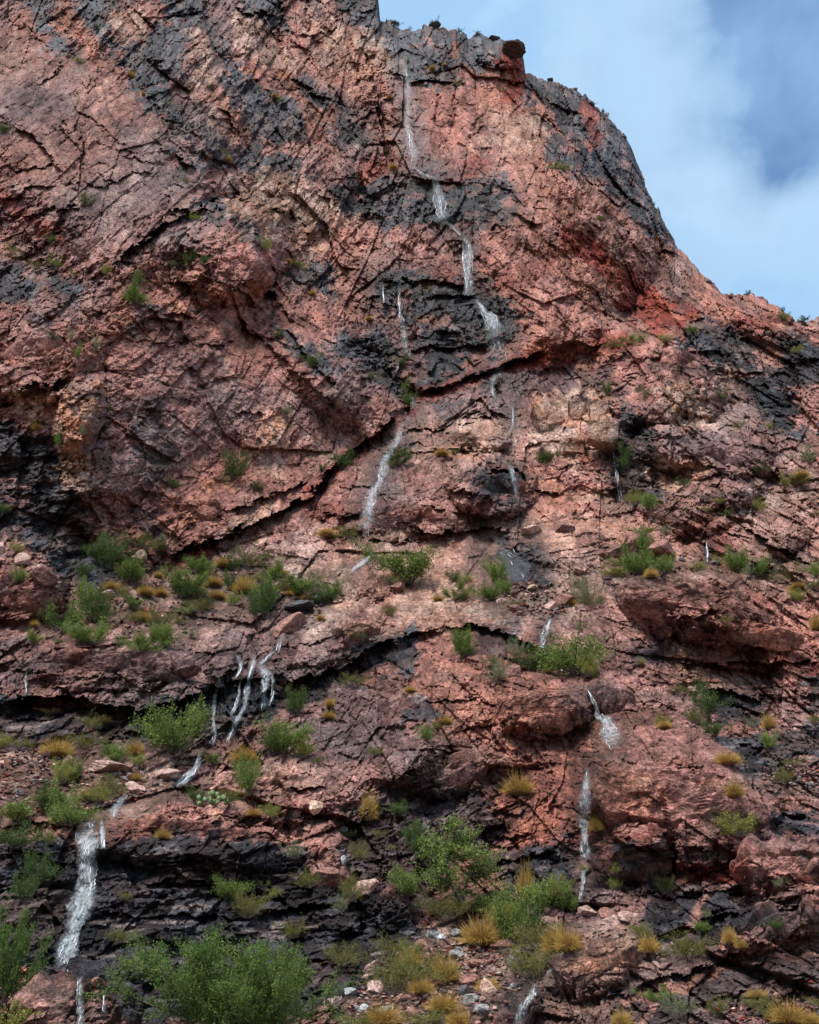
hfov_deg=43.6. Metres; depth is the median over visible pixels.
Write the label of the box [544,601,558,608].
boulder
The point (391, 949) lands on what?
shrub
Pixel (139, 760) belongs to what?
shrub
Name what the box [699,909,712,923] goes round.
shrub
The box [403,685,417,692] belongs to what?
grass tussock
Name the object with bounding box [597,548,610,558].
boulder
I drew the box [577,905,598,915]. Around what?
boulder
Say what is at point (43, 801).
shrub
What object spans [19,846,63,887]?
shrub
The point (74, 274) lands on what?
shrub
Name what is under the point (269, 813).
shrub
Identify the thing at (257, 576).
shrub
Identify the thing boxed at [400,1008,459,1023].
shrub
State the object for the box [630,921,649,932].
shrub
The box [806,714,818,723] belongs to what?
shrub
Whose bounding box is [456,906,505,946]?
grass tussock
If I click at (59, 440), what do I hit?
shrub
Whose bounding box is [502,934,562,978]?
shrub
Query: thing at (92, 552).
shrub
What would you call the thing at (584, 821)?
waterfall
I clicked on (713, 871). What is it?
shrub
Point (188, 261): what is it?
shrub
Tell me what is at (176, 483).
shrub
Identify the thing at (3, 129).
shrub
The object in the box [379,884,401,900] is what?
boulder
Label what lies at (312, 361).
shrub
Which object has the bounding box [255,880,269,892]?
shrub
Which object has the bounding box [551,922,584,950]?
grass tussock
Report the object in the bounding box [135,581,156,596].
grass tussock
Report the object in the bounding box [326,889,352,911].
shrub
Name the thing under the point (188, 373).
cliff buttress
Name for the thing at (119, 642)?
shrub
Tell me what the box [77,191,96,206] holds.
shrub
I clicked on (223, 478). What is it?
shrub
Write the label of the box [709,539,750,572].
shrub
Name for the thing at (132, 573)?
shrub
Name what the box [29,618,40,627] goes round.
grass tussock
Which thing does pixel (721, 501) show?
shrub
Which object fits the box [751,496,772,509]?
shrub
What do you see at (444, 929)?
scree slope
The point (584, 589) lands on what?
shrub
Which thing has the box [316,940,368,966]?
shrub
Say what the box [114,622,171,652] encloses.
shrub
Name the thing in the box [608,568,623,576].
shrub
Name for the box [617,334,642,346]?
shrub
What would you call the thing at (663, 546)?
boulder
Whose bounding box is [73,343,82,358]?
shrub
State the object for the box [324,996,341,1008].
boulder
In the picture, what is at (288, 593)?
grass tussock
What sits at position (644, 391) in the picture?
shrub
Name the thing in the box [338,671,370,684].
shrub
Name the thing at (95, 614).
shrub
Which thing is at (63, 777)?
shrub
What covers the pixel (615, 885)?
shrub
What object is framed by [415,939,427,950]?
boulder
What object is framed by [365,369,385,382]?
shrub
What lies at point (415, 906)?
shrub
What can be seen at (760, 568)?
shrub
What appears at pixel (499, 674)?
shrub
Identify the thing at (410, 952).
grass tussock
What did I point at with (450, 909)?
shrub
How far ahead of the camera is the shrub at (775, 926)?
22.52 m
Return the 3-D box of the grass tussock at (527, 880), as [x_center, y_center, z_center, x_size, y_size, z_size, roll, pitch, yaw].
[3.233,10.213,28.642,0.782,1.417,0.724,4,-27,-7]
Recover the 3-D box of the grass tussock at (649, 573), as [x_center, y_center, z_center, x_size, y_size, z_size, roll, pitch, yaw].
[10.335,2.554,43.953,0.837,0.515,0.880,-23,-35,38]
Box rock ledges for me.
[470,889,818,1023]
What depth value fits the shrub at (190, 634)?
46.63 m
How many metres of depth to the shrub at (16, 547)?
48.73 m
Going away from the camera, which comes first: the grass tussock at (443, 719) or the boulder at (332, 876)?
the boulder at (332, 876)
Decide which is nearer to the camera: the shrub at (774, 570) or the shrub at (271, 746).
the shrub at (271, 746)
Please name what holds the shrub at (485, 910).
on the scree slope at (444, 929)
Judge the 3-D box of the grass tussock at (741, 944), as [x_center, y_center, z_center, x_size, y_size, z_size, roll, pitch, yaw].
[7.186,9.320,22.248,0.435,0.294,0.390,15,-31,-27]
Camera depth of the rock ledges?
22.28 m
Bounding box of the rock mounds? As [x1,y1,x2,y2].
[492,667,818,899]
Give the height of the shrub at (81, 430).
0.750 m
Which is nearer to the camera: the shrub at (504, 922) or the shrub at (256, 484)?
the shrub at (504, 922)
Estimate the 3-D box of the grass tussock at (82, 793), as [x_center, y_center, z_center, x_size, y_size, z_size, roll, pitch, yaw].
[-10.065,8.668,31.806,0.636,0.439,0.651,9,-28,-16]
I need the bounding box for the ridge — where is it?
[504,292,818,510]
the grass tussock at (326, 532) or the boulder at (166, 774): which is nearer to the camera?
the boulder at (166, 774)
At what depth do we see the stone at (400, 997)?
22.67 m
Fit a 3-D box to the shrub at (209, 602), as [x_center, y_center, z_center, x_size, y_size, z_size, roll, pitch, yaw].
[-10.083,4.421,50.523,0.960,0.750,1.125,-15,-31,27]
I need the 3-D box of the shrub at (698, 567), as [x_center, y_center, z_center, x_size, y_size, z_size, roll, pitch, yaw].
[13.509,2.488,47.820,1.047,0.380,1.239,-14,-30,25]
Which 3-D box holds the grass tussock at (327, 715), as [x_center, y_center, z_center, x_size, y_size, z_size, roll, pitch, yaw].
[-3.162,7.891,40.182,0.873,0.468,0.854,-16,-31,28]
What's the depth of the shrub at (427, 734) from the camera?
35.12 m
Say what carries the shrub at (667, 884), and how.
on the rock mounds
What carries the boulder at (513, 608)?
on the rock bench
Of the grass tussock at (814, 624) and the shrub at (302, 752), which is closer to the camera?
the shrub at (302, 752)
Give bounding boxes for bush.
[0,882,55,1009]
[0,997,53,1023]
[72,921,359,1023]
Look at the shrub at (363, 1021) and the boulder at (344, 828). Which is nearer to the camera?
the shrub at (363, 1021)
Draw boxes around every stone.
[395,993,404,1003]
[426,995,434,1003]
[479,996,486,1001]
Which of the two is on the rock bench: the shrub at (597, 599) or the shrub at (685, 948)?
the shrub at (597, 599)
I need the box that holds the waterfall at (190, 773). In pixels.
[179,758,197,783]
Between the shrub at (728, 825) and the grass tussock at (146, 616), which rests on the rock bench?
the grass tussock at (146, 616)
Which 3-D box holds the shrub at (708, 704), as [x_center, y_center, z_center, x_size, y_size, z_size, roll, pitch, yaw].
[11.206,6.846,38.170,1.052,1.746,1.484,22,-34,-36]
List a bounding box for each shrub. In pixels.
[0,120,11,132]
[0,239,25,259]
[0,502,12,513]
[0,731,14,748]
[0,738,40,747]
[0,792,40,820]
[0,819,45,848]
[7,539,25,551]
[9,563,30,582]
[11,868,41,899]
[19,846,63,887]
[25,596,91,632]
[25,628,43,642]
[26,258,43,268]
[30,825,58,844]
[33,775,61,815]
[36,708,60,714]
[37,775,87,811]
[43,232,55,243]
[44,794,106,827]
[46,253,63,266]
[49,752,83,783]
[53,425,62,446]
[60,619,93,642]
[61,614,114,644]
[62,729,108,748]
[62,758,84,779]
[67,804,108,822]
[68,267,78,276]
[68,328,75,340]
[69,561,96,575]
[72,573,97,610]
[73,56,85,63]
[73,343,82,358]
[74,708,108,728]
[76,590,119,621]
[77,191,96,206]
[77,783,119,801]
[79,423,88,434]
[79,535,108,560]
[85,582,121,602]
[85,772,128,795]
[87,332,103,350]
[93,22,99,29]
[96,524,128,569]
[97,262,112,273]
[98,739,135,761]
[99,548,137,567]
[101,601,113,613]
[105,925,143,942]
[112,634,123,645]
[114,545,149,582]
[114,582,131,596]
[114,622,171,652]
[114,952,140,970]
[118,889,135,900]
[121,271,151,305]
[122,610,149,622]
[122,690,210,754]
[123,592,143,608]
[126,530,178,551]
[127,269,146,280]
[127,750,146,765]
[145,599,180,627]
[147,621,187,648]
[149,531,173,555]
[156,558,213,596]
[164,475,180,487]
[167,260,175,268]
[168,575,195,599]
[172,613,190,623]
[175,603,194,614]
[178,248,199,266]
[179,598,193,606]
[181,551,217,575]
[183,596,217,610]
[184,784,207,804]
[185,689,213,737]
[186,627,197,637]
[190,212,201,219]
[194,598,215,608]
[199,750,222,763]
[200,253,212,264]
[204,871,255,899]
[217,783,251,804]
[218,472,232,482]
[220,447,251,479]
[221,568,235,590]
[224,554,242,569]
[224,588,243,605]
[227,886,272,918]
[228,747,263,794]
[229,542,271,566]
[230,753,259,770]
[242,575,280,604]
[244,568,280,619]
[247,598,260,615]
[250,479,269,489]
[253,708,316,753]
[254,571,264,581]
[255,722,291,755]
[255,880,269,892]
[257,548,273,557]
[257,555,286,581]
[257,802,282,817]
[259,233,271,251]
[265,886,281,897]
[271,912,309,938]
[272,839,306,859]
[273,327,283,336]
[278,569,328,594]
[278,808,292,822]
[282,405,292,416]
[283,682,308,713]
[286,859,322,888]
[287,736,318,757]
[292,255,309,268]
[295,352,325,367]
[305,582,338,603]
[311,463,327,471]
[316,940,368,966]
[318,1010,381,1023]
[319,575,346,596]
[322,445,354,469]
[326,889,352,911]
[331,524,358,538]
[336,867,368,901]
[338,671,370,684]
[341,829,356,836]
[343,529,439,584]
[343,629,365,637]
[344,839,372,860]
[353,926,419,995]
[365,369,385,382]
[366,744,384,755]
[366,928,425,962]
[373,830,389,837]
[374,602,400,615]
[378,798,408,816]
[381,948,464,983]
[384,444,412,465]
[384,572,403,584]
[385,460,398,467]
[385,860,439,896]
[391,354,407,367]
[398,815,427,843]
[398,940,422,958]
[399,388,420,408]
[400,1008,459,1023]
[401,376,412,391]
[404,832,433,854]
[410,895,434,911]
[415,721,447,729]
[415,725,435,740]
[415,881,474,919]
[438,576,481,600]
[443,568,462,581]
[446,448,460,454]
[447,621,478,657]
[451,76,463,85]
[459,571,474,582]
[468,882,502,914]
[470,578,501,599]
[477,549,510,585]
[477,901,512,925]
[479,652,503,664]
[481,654,510,682]
[488,883,531,947]
[488,891,529,909]
[491,875,554,916]
[493,578,514,593]
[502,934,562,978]
[503,636,530,655]
[506,598,526,605]
[508,914,570,950]
[509,897,563,936]
[510,646,541,670]
[528,612,620,675]
[532,449,561,464]
[536,649,560,671]
[541,666,552,673]
[542,869,576,910]
[545,160,558,169]
[545,872,575,898]
[548,644,578,664]
[551,896,579,911]
[557,162,570,171]
[563,570,605,602]
[568,575,593,587]
[574,649,605,677]
[577,590,605,605]
[578,864,588,871]
[599,564,629,576]
[600,381,612,394]
[601,334,627,348]
[605,537,655,575]
[607,877,624,889]
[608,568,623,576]
[609,860,619,873]
[614,530,653,553]
[616,441,634,469]
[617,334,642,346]
[617,436,625,455]
[623,488,650,505]
[626,523,656,534]
[627,917,652,939]
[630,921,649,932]
[630,983,678,1001]
[633,330,649,341]
[633,384,655,394]
[636,656,644,665]
[637,490,664,510]
[647,549,677,573]
[649,712,677,723]
[651,865,687,894]
[651,930,722,957]
[656,331,675,344]
[657,989,700,1018]
[659,525,670,533]
[668,680,688,693]
[676,477,689,485]
[681,703,706,722]
[686,322,700,332]
[689,560,707,570]
[690,677,732,718]
[691,919,711,932]
[699,717,733,737]
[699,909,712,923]
[701,990,745,1018]
[705,854,721,873]
[708,806,762,836]
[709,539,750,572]
[714,496,725,503]
[717,614,735,623]
[718,508,733,515]
[730,420,745,428]
[733,551,771,577]
[740,990,780,1008]
[742,563,755,574]
[744,717,760,727]
[751,460,771,474]
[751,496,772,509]
[754,1003,785,1019]
[758,726,779,748]
[759,917,784,929]
[763,558,816,580]
[765,421,775,428]
[767,560,782,574]
[771,875,790,886]
[772,759,796,784]
[778,311,790,320]
[779,466,812,485]
[781,757,806,765]
[784,442,817,462]
[789,587,808,600]
[790,344,802,353]
[798,579,818,589]
[799,314,810,320]
[801,559,818,577]
[802,996,818,1007]
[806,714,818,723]
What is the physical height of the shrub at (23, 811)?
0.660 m
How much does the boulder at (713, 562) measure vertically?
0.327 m
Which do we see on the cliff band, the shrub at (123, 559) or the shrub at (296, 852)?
the shrub at (296, 852)
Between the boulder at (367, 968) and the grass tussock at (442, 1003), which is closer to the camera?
the grass tussock at (442, 1003)
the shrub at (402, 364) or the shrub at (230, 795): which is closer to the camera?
the shrub at (230, 795)
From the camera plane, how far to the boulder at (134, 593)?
51.22 m
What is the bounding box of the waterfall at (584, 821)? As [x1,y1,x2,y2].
[578,769,589,897]
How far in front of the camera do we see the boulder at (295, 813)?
32.09 m
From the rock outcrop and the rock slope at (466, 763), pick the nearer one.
the rock slope at (466, 763)
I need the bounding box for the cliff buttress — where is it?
[0,198,401,572]
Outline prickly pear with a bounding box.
[197,790,228,806]
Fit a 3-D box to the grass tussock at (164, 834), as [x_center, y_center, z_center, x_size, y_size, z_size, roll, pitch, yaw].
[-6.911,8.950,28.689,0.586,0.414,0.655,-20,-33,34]
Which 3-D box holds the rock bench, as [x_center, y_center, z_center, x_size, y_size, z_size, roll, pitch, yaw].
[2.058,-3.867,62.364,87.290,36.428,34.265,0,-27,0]
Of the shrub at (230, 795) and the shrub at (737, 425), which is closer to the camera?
the shrub at (230, 795)
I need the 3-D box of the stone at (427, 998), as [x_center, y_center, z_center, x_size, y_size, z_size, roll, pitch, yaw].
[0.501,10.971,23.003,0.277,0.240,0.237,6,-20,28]
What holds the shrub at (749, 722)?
on the rock slope at (466, 763)
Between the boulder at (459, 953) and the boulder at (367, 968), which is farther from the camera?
the boulder at (459, 953)
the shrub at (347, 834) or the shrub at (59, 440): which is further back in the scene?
the shrub at (59, 440)
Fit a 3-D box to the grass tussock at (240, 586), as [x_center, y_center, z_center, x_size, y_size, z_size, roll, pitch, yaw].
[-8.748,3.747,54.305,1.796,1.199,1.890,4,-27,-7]
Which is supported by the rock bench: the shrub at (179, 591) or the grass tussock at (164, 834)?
the shrub at (179, 591)
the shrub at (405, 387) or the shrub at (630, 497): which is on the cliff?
the shrub at (405, 387)
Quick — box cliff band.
[0,813,412,1023]
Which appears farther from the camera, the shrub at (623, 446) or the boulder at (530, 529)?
the shrub at (623, 446)
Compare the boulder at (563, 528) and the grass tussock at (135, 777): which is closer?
the grass tussock at (135, 777)
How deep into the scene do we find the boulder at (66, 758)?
35.01 m
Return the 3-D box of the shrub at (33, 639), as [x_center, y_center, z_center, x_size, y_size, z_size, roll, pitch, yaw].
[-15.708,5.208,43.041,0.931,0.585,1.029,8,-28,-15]
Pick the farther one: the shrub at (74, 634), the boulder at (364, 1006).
the shrub at (74, 634)
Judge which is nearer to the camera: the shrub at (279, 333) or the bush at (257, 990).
the bush at (257, 990)
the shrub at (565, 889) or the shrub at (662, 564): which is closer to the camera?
the shrub at (565, 889)
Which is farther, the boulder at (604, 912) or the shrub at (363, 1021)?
the boulder at (604, 912)
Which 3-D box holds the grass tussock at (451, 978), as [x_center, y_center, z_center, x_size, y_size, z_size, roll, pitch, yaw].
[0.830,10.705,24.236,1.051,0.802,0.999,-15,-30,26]
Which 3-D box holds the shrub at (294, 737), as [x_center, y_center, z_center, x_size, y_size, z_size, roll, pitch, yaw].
[-4.299,7.841,36.728,2.095,1.514,2.315,-22,-34,36]
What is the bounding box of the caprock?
[502,39,525,58]
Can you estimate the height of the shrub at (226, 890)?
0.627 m
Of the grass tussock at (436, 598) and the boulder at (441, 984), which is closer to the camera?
the boulder at (441, 984)
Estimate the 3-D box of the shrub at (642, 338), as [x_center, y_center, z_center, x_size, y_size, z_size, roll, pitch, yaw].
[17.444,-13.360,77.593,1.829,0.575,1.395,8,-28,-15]
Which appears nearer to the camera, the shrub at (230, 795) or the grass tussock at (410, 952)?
the grass tussock at (410, 952)
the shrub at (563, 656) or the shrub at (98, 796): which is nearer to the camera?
the shrub at (98, 796)
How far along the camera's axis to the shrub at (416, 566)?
55.37 m
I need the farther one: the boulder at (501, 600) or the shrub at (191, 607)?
the boulder at (501, 600)
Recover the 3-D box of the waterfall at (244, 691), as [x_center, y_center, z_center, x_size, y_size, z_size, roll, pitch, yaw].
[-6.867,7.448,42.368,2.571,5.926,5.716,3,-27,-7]
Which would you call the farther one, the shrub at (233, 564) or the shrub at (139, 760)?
the shrub at (233, 564)
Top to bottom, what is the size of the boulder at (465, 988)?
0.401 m
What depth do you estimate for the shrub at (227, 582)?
54.37 m
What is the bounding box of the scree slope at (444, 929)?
[317,919,543,1023]
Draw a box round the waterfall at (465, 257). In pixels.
[462,239,472,282]
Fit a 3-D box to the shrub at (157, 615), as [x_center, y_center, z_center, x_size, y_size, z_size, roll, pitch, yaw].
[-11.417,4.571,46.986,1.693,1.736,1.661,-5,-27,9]
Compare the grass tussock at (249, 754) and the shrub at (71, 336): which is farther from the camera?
the shrub at (71, 336)
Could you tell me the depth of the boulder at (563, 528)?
58.80 m
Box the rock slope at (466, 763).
[0,575,818,1023]
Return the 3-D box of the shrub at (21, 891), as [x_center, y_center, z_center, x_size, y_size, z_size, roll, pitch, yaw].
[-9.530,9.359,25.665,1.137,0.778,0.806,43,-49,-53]
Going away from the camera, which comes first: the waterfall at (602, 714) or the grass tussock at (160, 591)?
the waterfall at (602, 714)
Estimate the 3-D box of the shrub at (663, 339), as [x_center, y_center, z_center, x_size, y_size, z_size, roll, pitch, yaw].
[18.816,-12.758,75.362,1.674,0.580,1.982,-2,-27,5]
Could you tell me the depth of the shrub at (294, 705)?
40.40 m
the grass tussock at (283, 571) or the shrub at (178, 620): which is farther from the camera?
the grass tussock at (283, 571)
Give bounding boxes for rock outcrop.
[530,396,620,456]
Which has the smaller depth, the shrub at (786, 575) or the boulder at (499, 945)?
the boulder at (499, 945)
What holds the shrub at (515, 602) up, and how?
on the rock bench
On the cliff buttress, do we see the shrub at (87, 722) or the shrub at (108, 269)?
the shrub at (108, 269)
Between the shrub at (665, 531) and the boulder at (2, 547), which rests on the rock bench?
the shrub at (665, 531)
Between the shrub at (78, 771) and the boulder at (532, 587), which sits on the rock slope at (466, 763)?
the shrub at (78, 771)
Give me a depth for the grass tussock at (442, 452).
69.89 m
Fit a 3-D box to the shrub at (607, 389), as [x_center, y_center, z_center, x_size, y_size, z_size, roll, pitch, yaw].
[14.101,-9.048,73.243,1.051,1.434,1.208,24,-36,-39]
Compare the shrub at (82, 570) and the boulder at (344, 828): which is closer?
the boulder at (344, 828)
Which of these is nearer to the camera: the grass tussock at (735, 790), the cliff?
the grass tussock at (735, 790)
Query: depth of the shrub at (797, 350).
77.58 m
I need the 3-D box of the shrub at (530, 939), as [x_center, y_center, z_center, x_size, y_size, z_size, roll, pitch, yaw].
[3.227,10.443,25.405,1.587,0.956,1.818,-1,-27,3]
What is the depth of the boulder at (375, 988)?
23.41 m
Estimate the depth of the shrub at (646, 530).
55.09 m
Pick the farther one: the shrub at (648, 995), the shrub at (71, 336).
the shrub at (71, 336)
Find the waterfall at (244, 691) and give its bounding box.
[212,654,273,740]
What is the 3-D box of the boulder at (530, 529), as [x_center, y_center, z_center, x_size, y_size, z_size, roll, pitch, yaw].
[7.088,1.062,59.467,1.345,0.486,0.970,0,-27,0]
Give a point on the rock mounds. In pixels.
(653, 794)
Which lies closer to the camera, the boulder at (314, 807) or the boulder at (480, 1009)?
the boulder at (480, 1009)
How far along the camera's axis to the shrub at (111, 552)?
53.94 m
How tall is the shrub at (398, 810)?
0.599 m
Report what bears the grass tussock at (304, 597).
on the rock bench
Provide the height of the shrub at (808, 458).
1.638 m
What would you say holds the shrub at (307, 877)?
on the cliff band
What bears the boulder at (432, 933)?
on the scree slope at (444, 929)
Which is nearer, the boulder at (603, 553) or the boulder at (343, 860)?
the boulder at (343, 860)
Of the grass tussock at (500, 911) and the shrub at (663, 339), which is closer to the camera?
the grass tussock at (500, 911)
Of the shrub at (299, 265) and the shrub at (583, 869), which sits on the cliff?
the shrub at (299, 265)
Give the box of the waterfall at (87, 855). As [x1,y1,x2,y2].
[58,822,104,970]
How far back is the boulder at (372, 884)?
28.14 m
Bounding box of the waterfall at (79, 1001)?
[75,981,83,1023]
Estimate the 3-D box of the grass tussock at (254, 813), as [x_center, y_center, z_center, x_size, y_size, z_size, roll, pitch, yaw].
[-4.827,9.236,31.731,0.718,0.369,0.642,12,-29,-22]
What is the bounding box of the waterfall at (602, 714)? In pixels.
[588,691,616,747]
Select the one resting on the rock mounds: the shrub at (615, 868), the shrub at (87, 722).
the shrub at (615, 868)
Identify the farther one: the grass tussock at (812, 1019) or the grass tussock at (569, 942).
the grass tussock at (569, 942)
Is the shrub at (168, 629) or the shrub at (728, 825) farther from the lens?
the shrub at (168, 629)
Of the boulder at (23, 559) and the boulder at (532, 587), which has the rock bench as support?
the boulder at (532, 587)
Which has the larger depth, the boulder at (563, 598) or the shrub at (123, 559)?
the shrub at (123, 559)
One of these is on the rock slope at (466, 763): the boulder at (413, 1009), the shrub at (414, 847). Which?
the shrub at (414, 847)
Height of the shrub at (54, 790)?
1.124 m
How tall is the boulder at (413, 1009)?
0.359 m
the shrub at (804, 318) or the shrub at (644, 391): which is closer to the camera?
the shrub at (644, 391)
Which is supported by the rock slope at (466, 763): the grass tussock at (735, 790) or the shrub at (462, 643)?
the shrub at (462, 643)
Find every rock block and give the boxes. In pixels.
[429,21,440,27]
[489,35,500,40]
[796,320,806,325]
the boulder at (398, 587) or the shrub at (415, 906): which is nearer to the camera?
the shrub at (415, 906)
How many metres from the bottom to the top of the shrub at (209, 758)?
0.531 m
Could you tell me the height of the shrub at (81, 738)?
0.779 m
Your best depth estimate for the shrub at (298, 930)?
26.14 m
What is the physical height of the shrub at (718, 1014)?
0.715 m
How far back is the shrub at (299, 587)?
53.78 m
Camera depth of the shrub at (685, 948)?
23.16 m
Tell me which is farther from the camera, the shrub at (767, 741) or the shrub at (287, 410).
the shrub at (287, 410)
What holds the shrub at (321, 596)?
on the rock bench
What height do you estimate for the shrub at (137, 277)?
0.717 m
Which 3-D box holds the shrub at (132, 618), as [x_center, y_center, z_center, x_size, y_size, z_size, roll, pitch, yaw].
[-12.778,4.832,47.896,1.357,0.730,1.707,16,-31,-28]
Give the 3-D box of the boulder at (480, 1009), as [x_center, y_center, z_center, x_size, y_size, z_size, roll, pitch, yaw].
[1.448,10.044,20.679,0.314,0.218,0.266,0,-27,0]
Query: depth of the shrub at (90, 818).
29.96 m
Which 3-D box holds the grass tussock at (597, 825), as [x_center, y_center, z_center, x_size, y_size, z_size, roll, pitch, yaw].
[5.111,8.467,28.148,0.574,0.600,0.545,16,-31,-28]
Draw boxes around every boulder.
[0,542,4,553]
[14,552,29,565]
[30,566,58,586]
[62,755,77,767]
[87,760,131,771]
[90,976,104,986]
[102,589,115,596]
[125,781,145,792]
[129,590,137,598]
[131,550,146,560]
[153,768,180,779]
[273,612,306,638]
[276,582,291,590]
[284,600,314,611]
[288,809,300,825]
[307,800,322,814]
[310,862,350,888]
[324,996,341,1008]
[339,826,347,831]
[340,855,346,865]
[344,987,356,994]
[352,878,378,895]
[360,1003,369,1010]
[363,959,377,974]
[367,980,385,993]
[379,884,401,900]
[387,1012,400,1023]
[389,582,403,591]
[402,1006,419,1017]
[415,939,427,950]
[425,929,440,939]
[430,978,447,986]
[438,934,445,939]
[449,928,462,936]
[449,949,464,958]
[458,973,477,984]
[459,984,470,995]
[463,993,479,1004]
[468,959,490,967]
[474,1004,488,1014]
[479,977,496,995]
[490,940,515,949]
[496,598,506,603]
[503,664,521,678]
[507,955,518,965]
[508,604,525,615]
[520,525,541,534]
[527,584,537,590]
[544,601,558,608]
[555,524,574,532]
[555,594,573,605]
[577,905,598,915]
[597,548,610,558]
[598,907,613,918]
[617,911,638,922]
[646,539,675,556]
[711,560,719,564]
[779,592,791,602]
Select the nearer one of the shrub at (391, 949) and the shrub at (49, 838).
the shrub at (391, 949)
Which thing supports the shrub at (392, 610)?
on the rock bench
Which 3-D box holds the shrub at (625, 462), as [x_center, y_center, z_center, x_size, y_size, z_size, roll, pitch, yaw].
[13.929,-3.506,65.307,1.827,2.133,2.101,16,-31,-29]
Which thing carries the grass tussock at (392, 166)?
on the cliff
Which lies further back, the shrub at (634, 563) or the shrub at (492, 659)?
the shrub at (634, 563)
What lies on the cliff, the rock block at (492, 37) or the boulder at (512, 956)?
the rock block at (492, 37)
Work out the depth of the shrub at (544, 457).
68.39 m
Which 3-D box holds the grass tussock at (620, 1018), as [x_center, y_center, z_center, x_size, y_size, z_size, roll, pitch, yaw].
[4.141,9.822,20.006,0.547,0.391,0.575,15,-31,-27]
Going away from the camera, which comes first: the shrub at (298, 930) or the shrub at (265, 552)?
the shrub at (298, 930)
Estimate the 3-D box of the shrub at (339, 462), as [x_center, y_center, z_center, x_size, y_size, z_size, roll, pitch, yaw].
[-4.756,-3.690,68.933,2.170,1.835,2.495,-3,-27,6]
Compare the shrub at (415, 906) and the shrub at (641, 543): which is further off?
the shrub at (641, 543)
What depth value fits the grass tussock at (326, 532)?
62.07 m
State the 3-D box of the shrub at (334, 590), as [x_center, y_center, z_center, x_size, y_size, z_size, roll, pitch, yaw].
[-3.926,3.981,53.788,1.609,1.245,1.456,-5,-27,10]
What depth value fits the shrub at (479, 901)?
28.69 m
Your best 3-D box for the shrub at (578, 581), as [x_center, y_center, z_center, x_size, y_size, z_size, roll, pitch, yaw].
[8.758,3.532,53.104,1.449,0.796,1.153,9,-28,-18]
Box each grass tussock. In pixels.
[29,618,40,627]
[30,422,41,429]
[39,732,77,756]
[78,787,92,798]
[100,576,121,590]
[101,715,110,723]
[124,736,146,755]
[128,69,135,78]
[128,769,144,780]
[134,608,151,621]
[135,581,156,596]
[152,571,165,577]
[153,827,171,838]
[154,585,168,595]
[204,573,223,586]
[208,587,227,599]
[212,555,231,567]
[225,155,232,162]
[227,741,259,762]
[228,573,257,593]
[246,807,262,816]
[266,566,287,575]
[285,589,293,595]
[299,593,311,600]
[309,289,315,295]
[313,526,338,537]
[316,614,324,620]
[321,708,338,719]
[323,695,335,706]
[357,789,380,820]
[361,999,406,1023]
[388,162,398,170]
[396,944,426,968]
[402,975,435,993]
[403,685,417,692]
[420,985,464,1011]
[426,948,464,982]
[429,64,435,69]
[432,593,443,600]
[433,447,450,456]
[436,714,452,723]
[444,1006,470,1023]
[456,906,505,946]
[472,973,500,991]
[488,900,522,924]
[493,768,537,795]
[514,857,535,900]
[537,916,569,953]
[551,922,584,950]
[569,597,577,604]
[586,814,604,831]
[609,1007,635,1023]
[636,927,660,952]
[642,566,658,577]
[654,719,672,728]
[696,936,706,953]
[712,749,745,765]
[720,923,737,943]
[723,777,747,796]
[734,938,749,948]
[743,987,769,997]
[759,712,777,728]
[764,994,810,1023]
[787,580,805,590]
[793,467,809,477]
[793,1009,818,1023]
[807,613,818,629]
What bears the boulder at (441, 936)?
on the scree slope at (444, 929)
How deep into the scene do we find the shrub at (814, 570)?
48.64 m
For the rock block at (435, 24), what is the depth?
137.43 m
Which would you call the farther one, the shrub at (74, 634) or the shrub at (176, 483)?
the shrub at (176, 483)
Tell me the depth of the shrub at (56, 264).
74.66 m
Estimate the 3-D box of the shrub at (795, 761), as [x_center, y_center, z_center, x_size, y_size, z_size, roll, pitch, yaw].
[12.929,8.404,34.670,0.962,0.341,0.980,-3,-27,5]
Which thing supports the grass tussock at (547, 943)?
on the rock ledges
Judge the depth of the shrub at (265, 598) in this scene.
50.99 m
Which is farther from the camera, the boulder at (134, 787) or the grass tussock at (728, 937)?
the boulder at (134, 787)
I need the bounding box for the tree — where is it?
[409,812,507,908]
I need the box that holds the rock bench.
[0,366,818,652]
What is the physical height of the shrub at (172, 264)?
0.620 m
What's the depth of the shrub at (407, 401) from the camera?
82.58 m
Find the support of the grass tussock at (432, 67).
on the cliff
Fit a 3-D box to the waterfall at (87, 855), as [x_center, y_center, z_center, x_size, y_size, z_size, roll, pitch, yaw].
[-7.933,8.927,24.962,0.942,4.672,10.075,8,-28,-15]
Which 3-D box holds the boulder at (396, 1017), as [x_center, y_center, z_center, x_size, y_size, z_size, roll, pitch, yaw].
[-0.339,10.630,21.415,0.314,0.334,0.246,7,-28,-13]
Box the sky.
[378,0,818,321]
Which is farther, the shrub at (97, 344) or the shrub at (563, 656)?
the shrub at (97, 344)
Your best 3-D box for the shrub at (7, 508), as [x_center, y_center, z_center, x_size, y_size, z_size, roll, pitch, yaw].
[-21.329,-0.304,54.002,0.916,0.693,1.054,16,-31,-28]
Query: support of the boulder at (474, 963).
on the scree slope at (444, 929)
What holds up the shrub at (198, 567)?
on the rock bench
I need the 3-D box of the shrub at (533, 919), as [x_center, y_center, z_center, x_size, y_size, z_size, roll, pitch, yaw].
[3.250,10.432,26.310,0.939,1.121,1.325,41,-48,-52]
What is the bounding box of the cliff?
[0,0,818,665]
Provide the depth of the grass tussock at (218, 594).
52.47 m
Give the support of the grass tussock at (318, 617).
on the rock slope at (466, 763)
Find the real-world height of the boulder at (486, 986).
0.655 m
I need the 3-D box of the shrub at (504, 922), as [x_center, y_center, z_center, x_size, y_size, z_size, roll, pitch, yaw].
[2.729,10.419,26.501,1.132,1.620,1.144,-20,-33,33]

